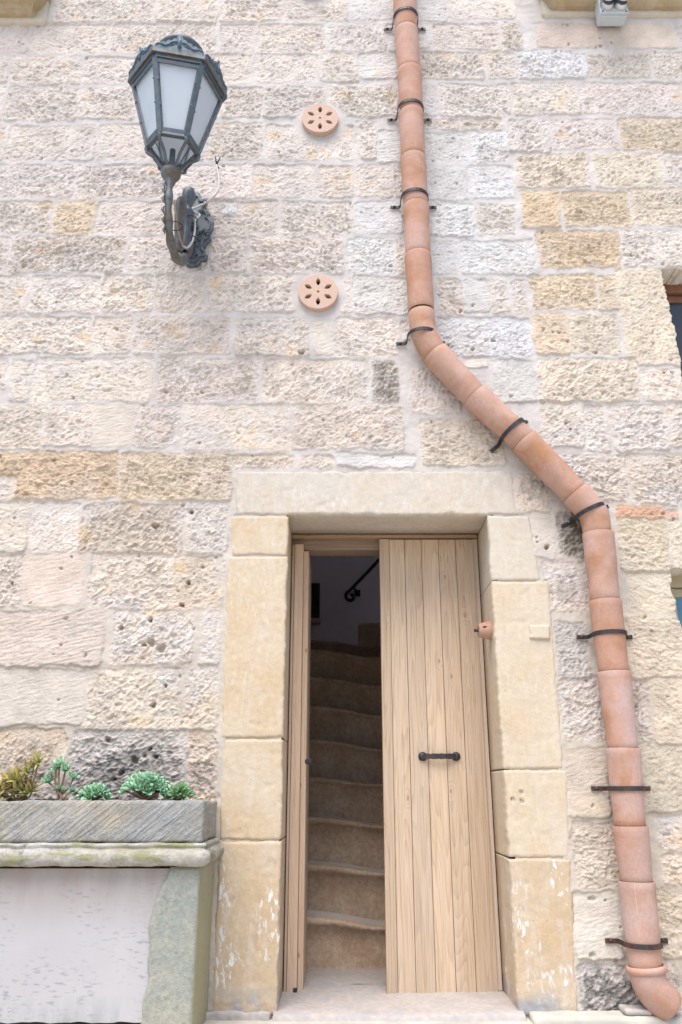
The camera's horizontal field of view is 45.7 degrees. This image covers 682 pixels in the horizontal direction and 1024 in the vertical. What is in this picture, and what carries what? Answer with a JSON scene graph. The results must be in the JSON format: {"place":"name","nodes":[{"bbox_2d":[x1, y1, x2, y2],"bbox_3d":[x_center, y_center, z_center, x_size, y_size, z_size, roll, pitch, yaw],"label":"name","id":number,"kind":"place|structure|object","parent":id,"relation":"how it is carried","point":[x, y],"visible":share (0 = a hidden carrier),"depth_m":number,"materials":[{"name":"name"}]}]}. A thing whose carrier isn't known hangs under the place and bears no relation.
{"place":"outdoors","nodes":[
{"label":"outdoors","id":0,"kind":"place"},
{"bbox_2d":[0,1018,531,1023],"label":"ground","id":1,"kind":"structure","parent":0,"point":[270,1021],"depth_m":3.25,"materials":[{"name":"beige stone"}]},
{"bbox_2d":[0,798,223,1023],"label":"stone planter","id":2,"kind":"object","parent":1,"relation":"on","point":[103,945],"visible":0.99,"depth_m":3.12,"materials":[{"name":"stone"}]},
{"bbox_2d":[0,750,47,800],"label":"aloe","id":3,"kind":"object","parent":2,"relation":"on","point":[14,782],"visible":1,"depth_m":3.33,"materials":[{"name":"yellow plant"}]},
{"bbox_2d":[41,755,79,800],"bbox_3d":[-1.160,1.098,3.342,0.161,0.181,0.054,0,-19,0],"label":"succulent","id":4,"kind":"object","parent":2,"relation":"on","point":[59,790],"visible":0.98,"depth_m":3.35,"materials":[{"name":"green plant"}]},
{"bbox_2d":[76,782,113,800],"bbox_3d":[-1.010,1.153,3.336,0.154,0.077,0.116,0,-19,0],"label":"succulent","id":5,"kind":"object","parent":2,"relation":"on","point":[94,791],"visible":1,"depth_m":3.32,"materials":[{"name":"green plant"}]},
{"bbox_2d":[118,770,171,799],"bbox_3d":[-0.804,1.129,3.343,0.222,0.120,0.152,0,-19,0],"label":"succulent","id":6,"kind":"object","parent":2,"relation":"on","point":[146,784],"visible":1,"depth_m":3.31,"materials":[{"name":"green plant"}]},
{"bbox_2d":[163,781,195,800],"bbox_3d":[-0.664,1.152,3.342,0.133,0.079,0.116,0,-19,0],"label":"succulent","id":7,"kind":"object","parent":2,"relation":"on","point":[181,789],"visible":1,"depth_m":3.32,"materials":[{"name":"green plant"}]},
{"bbox_2d":[206,1010,270,1020],"bbox_3d":[-0.423,2.064,3.290,0.282,0.073,0.050,0,-19,0],"label":"mortar footing","id":8,"kind":"object","parent":1,"relation":"on","point":[230,1015],"visible":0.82,"depth_m":3.28,"materials":[{"name":"concrete"}]},
{"bbox_2d":[0,0,681,1017],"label":"stone wall","id":9,"kind":"structure","parent":1,"relation":"on","point":[154,398],"depth_m":4.33,"materials":[{"name":"stone"}]},
{"bbox_2d":[0,0,51,26],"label":"stone sill","id":10,"kind":"structure","parent":9,"relation":"attached to","point":[25,12],"depth_m":5.05,"materials":[{"name":"stone"}]},
{"bbox_2d":[127,33,226,267],"bbox_3d":[-0.832,-1.851,4.218,0.493,1.249,0.844,0,-19,0],"label":"wall lantern","id":11,"kind":"object","parent":9,"relation":"attached to","point":[175,81],"depth_m":3.97,"materials":[{"name":"grey paint"}]},
{"bbox_2d":[173,156,220,248],"bbox_3d":[-0.765,-1.735,4.283,0.156,0.884,0.579,0,-19,0],"label":"electric cable","id":12,"kind":"object","parent":11,"relation":"attached to","point":[198,216],"visible":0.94,"depth_m":4.40,"materials":[{"name":"white rubber"}]},
{"bbox_2d":[298,275,337,311],"bbox_3d":[-0.124,-1.175,4.459,0.216,0.216,0.138,0,-19,0],"label":"terracotta vent","id":13,"kind":"object","parent":9,"relation":"attached to","point":[317,293],"visible":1,"depth_m":4.39,"materials":[{"name":"ceramic"}]},
{"bbox_2d":[302,104,337,135],"bbox_3d":[-0.124,-2.307,4.849,0.216,0.216,0.138,0,-19,0],"label":"terracotta vent","id":14,"kind":"object","parent":9,"relation":"attached to","point":[319,119],"visible":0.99,"depth_m":4.78,"materials":[{"name":"ceramic"}]},
{"bbox_2d":[213,471,577,1015],"bbox_3d":[0.230,0.982,3.862,1.565,2.407,0.378,0,-19,0],"label":"door surround","id":15,"kind":"object","parent":9,"relation":"attached to","point":[535,909],"visible":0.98,"depth_m":3.72,"materials":[{"name":"beige stone"}]},
{"bbox_2d":[292,534,502,990],"bbox_3d":[0.233,1.098,4.071,1.090,2.271,0.187,0,-19,0],"label":"door frame","id":16,"kind":"object","parent":15,"relation":"attached to","point":[341,544],"visible":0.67,"depth_m":4.30,"materials":[{"name":"brown wood"}]},
{"bbox_2d":[283,544,312,992],"bbox_3d":[-0.199,1.237,4.161,0.118,2.111,0.436,0,-19,0],"label":"wooden door","id":17,"kind":"structure","parent":16,"relation":"attached to","point":[295,938],"depth_m":3.96,"materials":[{"name":"wood"}]},
{"bbox_2d":[379,539,497,993],"bbox_3d":[0.454,1.162,3.972,0.500,2.147,0.081,0,-19,0],"label":"wooden door","id":18,"kind":"structure","parent":16,"relation":"attached to","point":[439,924],"depth_m":3.92,"materials":[{"name":"wood"}]},
{"bbox_2d":[474,621,492,639],"bbox_3d":[0.689,0.574,3.927,0.086,0.094,0.093,0,-19,0],"label":"terracotta cup","id":19,"kind":"object","parent":15,"relation":"attached to","point":[484,630],"visible":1,"depth_m":3.90,"materials":[{"name":"ceramic"}]},
{"bbox_2d":[384,0,681,1020],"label":"drainpipe","id":20,"kind":"object","parent":9,"relation":"attached to","point":[626,788],"visible":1,"depth_m":3.83,"materials":[{"name":"ceramic"}]},
{"bbox_2d":[540,0,681,17],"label":"stone sill","id":21,"kind":"structure","parent":9,"relation":"attached to","point":[586,8],"depth_m":5.07,"materials":[{"name":"stone"}]},
{"bbox_2d":[595,0,628,25],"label":"twin floodlight","id":22,"kind":"object","parent":9,"relation":"attached to","point":[611,12],"visible":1,"depth_m":4.96,"materials":[{"name":"grey plastic"}]},
{"bbox_2d":[663,284,681,376],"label":"window","id":23,"kind":"structure","parent":9,"relation":"attached to","point":[674,295],"depth_m":4.60,"materials":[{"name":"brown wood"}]},
{"bbox_2d":[663,284,681,303],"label":"window frame","id":24,"kind":"structure","parent":23,"relation":"in","point":[673,292],"depth_m":4.61,"materials":[{"name":"brown wood"}]},
{"bbox_2d":[670,575,681,626],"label":"window","id":25,"kind":"structure","parent":9,"relation":"attached to","point":[676,587],"depth_m":4.05,"materials":[{"name":"blue glass"}]},
{"bbox_2d":[670,575,681,617],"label":"window frame","id":26,"kind":"structure","parent":25,"relation":"in","point":[676,585],"depth_m":4.05,"materials":[{"name":"beige stone"}]},
{"bbox_2d":[273,979,525,1021],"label":"threshold slab","id":27,"kind":"structure","parent":1,"relation":"on","point":[326,1001],"depth_m":3.40,"materials":[{"name":"stone"}]},
{"bbox_2d":[529,1010,681,1023],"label":"kerb","id":28,"kind":"structure","parent":1,"relation":"on","point":[581,1017],"depth_m":3.21,"materials":[{"name":"beige stone"}]},
{"bbox_2d":[618,1004,651,1015],"bbox_3d":[1.187,2.010,3.269,0.114,0.028,0.094,0,-19,0],"label":"stone chip","id":29,"kind":"object","parent":28,"relation":"on","point":[630,1010],"visible":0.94,"depth_m":3.23,"materials":[{"name":"white stone"}]},
{"bbox_2d":[283,971,385,983],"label":"floor","id":30,"kind":"structure","parent":0,"point":[362,977],"depth_m":3.94,"materials":[{"name":"stone"}]},
{"bbox_2d":[283,623,496,971],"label":"staircase","id":31,"kind":"structure","parent":30,"relation":"on","point":[346,912],"depth_m":4.86,"materials":[{"name":"stone"}]},
{"bbox_2d":[290,556,493,771],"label":"stairwell walls","id":32,"kind":"structure","parent":0,"point":[337,578],"depth_m":8.28,"materials":[{"name":"paint"}]},
{"bbox_2d":[290,583,320,623],"bbox_3d":[-0.444,0.921,8.201,0.475,0.422,0.109,0,-19,0],"label":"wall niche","id":33,"kind":"object","parent":32,"relation":"attached to","point":[315,603],"depth_m":8.21,"materials":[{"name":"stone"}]},
{"bbox_2d":[344,558,378,601],"bbox_3d":[0.719,0.202,8.439,1.374,1.520,0.126,0,-19,0],"label":"handrail","id":34,"kind":"object","parent":32,"relation":"attached to","point":[357,582],"visible":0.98,"depth_m":8.21,"materials":[{"name":"black metal"}]}
]}

